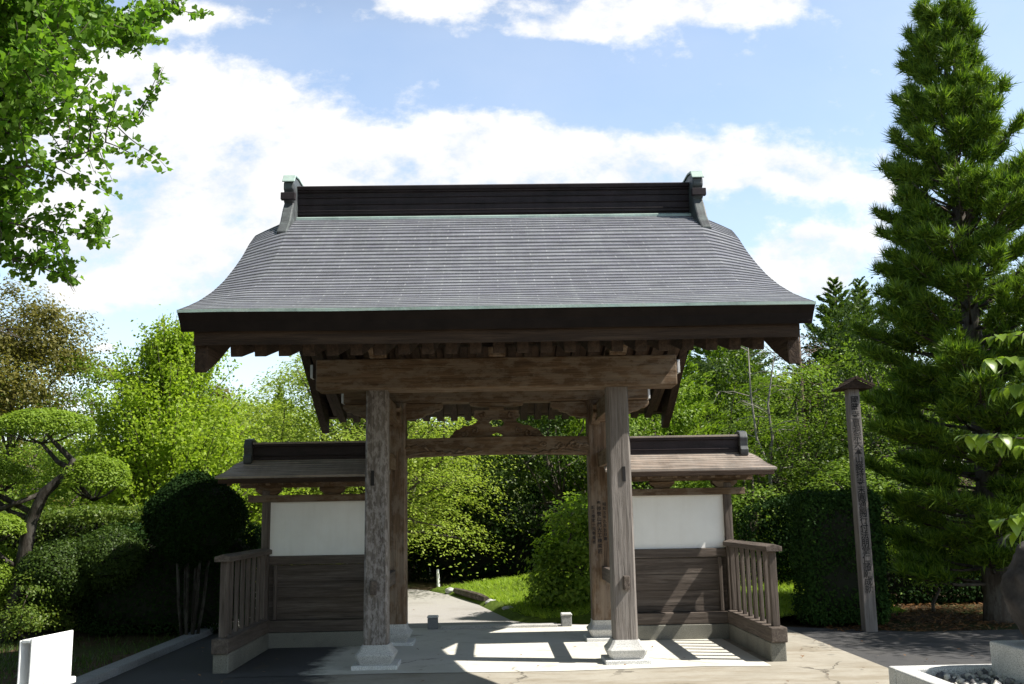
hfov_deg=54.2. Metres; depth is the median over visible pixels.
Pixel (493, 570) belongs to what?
undergrowth
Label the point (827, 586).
clipped hedge
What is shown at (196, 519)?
mushroom topiary
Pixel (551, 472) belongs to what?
roadside tree
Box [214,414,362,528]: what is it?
garden tree
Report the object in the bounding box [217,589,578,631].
road
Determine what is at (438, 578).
marker post
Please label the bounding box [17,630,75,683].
notice stand
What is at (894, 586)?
hedge
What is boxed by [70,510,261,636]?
clipped hedge
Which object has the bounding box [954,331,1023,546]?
dogwood tree
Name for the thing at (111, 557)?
round shrub
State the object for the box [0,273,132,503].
sparse tree
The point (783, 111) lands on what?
sky
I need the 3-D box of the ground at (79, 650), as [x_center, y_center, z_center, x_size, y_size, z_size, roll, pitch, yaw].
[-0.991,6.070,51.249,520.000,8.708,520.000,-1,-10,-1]
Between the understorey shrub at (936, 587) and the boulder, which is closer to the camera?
the boulder
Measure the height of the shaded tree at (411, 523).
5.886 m
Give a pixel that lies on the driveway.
(884, 648)
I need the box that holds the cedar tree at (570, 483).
[485,416,639,504]
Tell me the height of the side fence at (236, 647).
1.288 m
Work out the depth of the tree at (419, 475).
33.82 m
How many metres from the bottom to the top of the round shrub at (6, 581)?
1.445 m
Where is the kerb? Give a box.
[72,617,249,683]
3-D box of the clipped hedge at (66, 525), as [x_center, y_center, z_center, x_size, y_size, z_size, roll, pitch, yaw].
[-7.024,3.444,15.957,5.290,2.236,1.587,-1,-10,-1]
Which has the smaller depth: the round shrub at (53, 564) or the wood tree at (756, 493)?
the round shrub at (53, 564)
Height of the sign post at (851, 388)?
3.570 m
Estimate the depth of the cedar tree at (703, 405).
23.34 m
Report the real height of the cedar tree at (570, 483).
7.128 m
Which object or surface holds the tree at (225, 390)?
on the ground at (79, 650)
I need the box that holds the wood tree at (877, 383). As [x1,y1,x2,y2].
[781,334,974,492]
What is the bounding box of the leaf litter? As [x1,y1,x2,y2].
[794,600,1014,631]
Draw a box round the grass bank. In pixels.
[430,567,905,623]
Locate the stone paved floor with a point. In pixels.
(503, 649)
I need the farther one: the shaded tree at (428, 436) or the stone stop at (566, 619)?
the shaded tree at (428, 436)
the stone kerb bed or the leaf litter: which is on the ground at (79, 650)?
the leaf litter
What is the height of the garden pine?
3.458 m
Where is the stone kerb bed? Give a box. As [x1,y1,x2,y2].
[888,664,1023,683]
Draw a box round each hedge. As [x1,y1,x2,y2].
[0,486,207,632]
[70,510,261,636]
[735,483,1023,603]
[782,475,897,625]
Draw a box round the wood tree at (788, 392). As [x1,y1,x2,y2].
[722,360,890,555]
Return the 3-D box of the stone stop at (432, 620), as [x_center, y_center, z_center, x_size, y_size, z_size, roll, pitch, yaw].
[-1.173,4.160,14.819,0.165,0.205,0.180,-1,-10,-1]
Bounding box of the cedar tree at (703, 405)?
[629,347,756,557]
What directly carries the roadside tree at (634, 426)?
on the grass bank
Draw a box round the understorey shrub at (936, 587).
[884,517,981,611]
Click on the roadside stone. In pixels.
(448, 590)
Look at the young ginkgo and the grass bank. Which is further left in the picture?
the young ginkgo
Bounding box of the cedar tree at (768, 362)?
[712,348,800,482]
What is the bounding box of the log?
[453,588,488,600]
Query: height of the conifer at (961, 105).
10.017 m
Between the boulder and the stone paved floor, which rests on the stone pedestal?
the boulder
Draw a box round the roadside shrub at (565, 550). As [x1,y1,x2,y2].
[503,491,590,609]
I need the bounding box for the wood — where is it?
[0,366,1007,507]
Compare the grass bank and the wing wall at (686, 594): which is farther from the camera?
the grass bank
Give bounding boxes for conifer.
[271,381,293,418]
[846,0,1023,623]
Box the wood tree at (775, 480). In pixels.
[679,408,848,559]
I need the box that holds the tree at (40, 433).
[0,355,84,502]
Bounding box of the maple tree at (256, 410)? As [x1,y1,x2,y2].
[134,394,353,568]
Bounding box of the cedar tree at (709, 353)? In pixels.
[682,345,794,500]
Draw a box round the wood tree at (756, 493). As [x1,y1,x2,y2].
[682,450,792,573]
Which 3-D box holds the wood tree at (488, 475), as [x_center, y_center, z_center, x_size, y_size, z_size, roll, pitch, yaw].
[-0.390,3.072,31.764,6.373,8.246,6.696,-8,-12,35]
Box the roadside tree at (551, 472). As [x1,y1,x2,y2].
[447,415,586,554]
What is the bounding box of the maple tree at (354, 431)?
[218,353,534,579]
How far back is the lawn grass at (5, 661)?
12.62 m
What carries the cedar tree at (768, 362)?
on the ground at (79, 650)
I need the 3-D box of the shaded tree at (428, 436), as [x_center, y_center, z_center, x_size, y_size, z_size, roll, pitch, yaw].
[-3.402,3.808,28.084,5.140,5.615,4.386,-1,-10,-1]
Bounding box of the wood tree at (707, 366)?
[652,345,786,492]
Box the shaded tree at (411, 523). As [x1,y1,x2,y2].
[408,417,476,580]
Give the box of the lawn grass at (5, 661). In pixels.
[0,634,178,683]
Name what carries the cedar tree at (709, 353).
on the ground at (79, 650)
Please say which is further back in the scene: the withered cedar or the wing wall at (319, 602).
the withered cedar
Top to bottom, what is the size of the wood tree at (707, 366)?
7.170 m
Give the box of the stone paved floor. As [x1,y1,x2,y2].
[224,625,770,677]
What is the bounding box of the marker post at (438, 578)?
[436,569,439,586]
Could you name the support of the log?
on the grass bank
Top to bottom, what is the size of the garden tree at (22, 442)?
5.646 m
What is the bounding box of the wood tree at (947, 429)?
[885,263,1022,487]
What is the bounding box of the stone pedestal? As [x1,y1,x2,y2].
[990,640,1023,682]
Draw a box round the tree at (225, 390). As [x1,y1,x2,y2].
[198,379,243,423]
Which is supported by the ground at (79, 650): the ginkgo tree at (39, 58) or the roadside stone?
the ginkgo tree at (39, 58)
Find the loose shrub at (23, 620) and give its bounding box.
[0,569,72,644]
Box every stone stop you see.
[427,615,438,628]
[560,612,571,626]
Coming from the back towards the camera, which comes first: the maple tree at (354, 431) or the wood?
the wood
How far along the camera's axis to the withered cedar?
25.62 m
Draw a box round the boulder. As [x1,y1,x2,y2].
[1000,541,1023,636]
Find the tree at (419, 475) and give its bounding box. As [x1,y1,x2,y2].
[331,420,452,497]
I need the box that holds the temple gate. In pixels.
[177,171,815,670]
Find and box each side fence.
[211,548,271,673]
[723,539,787,661]
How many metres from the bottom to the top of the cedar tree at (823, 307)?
7.879 m
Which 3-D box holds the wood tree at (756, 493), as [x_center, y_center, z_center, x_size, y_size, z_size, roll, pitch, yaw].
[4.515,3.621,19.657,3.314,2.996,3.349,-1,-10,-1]
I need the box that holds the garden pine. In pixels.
[0,407,132,642]
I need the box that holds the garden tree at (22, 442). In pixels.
[0,370,113,520]
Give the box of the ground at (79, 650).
[0,477,1018,683]
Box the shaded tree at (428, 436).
[341,422,467,507]
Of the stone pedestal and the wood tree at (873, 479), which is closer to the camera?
the stone pedestal
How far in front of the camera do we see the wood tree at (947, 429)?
27.17 m
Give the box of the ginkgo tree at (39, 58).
[0,0,214,341]
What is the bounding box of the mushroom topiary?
[128,452,251,635]
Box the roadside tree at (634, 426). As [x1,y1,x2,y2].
[550,370,736,538]
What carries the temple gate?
on the stone paved floor
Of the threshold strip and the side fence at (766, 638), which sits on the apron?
the side fence at (766, 638)
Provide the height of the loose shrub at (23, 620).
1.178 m
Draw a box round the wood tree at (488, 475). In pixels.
[416,416,568,510]
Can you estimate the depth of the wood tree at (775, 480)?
21.08 m
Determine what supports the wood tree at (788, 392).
on the ground at (79, 650)
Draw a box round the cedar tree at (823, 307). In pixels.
[765,277,928,505]
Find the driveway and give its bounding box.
[787,627,1023,667]
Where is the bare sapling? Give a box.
[716,346,805,553]
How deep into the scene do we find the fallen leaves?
11.82 m
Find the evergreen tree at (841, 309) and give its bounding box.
[770,276,1022,592]
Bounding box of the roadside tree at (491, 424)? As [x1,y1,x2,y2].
[407,417,518,574]
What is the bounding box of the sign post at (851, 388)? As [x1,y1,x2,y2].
[831,376,877,631]
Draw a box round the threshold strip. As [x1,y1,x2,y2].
[441,623,556,628]
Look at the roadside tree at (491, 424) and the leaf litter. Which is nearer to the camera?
the leaf litter
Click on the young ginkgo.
(164, 405)
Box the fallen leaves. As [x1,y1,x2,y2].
[196,600,984,682]
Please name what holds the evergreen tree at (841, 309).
on the ground at (79, 650)
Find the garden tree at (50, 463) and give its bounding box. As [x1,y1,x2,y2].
[0,343,143,522]
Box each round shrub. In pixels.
[0,536,26,615]
[9,529,98,611]
[66,516,151,600]
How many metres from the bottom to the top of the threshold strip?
0.055 m
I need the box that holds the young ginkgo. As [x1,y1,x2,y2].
[58,304,309,533]
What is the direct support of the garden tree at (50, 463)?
on the ground at (79, 650)
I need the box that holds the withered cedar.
[735,333,871,484]
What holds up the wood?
on the ground at (79, 650)
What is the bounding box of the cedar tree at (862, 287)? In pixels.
[831,277,937,435]
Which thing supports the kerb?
on the ground at (79, 650)
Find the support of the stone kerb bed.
on the driveway
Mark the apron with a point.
(817, 662)
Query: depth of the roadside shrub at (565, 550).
16.46 m
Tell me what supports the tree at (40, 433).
on the ground at (79, 650)
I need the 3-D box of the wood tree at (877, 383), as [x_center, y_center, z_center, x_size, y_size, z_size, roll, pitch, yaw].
[8.897,2.556,24.804,5.119,5.795,5.639,4,-11,-26]
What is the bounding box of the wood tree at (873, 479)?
[773,451,928,599]
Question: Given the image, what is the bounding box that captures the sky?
[0,0,1023,459]
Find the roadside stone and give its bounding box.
[445,587,453,593]
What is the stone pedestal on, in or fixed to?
in the stone kerb bed
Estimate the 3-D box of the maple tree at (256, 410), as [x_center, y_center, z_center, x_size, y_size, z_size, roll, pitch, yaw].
[-6.935,4.212,26.570,9.787,5.643,9.209,-7,-11,32]
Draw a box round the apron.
[99,629,889,683]
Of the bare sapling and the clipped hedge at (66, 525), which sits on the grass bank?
the bare sapling
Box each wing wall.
[215,439,390,648]
[603,431,776,639]
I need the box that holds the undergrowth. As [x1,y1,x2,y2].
[256,480,787,582]

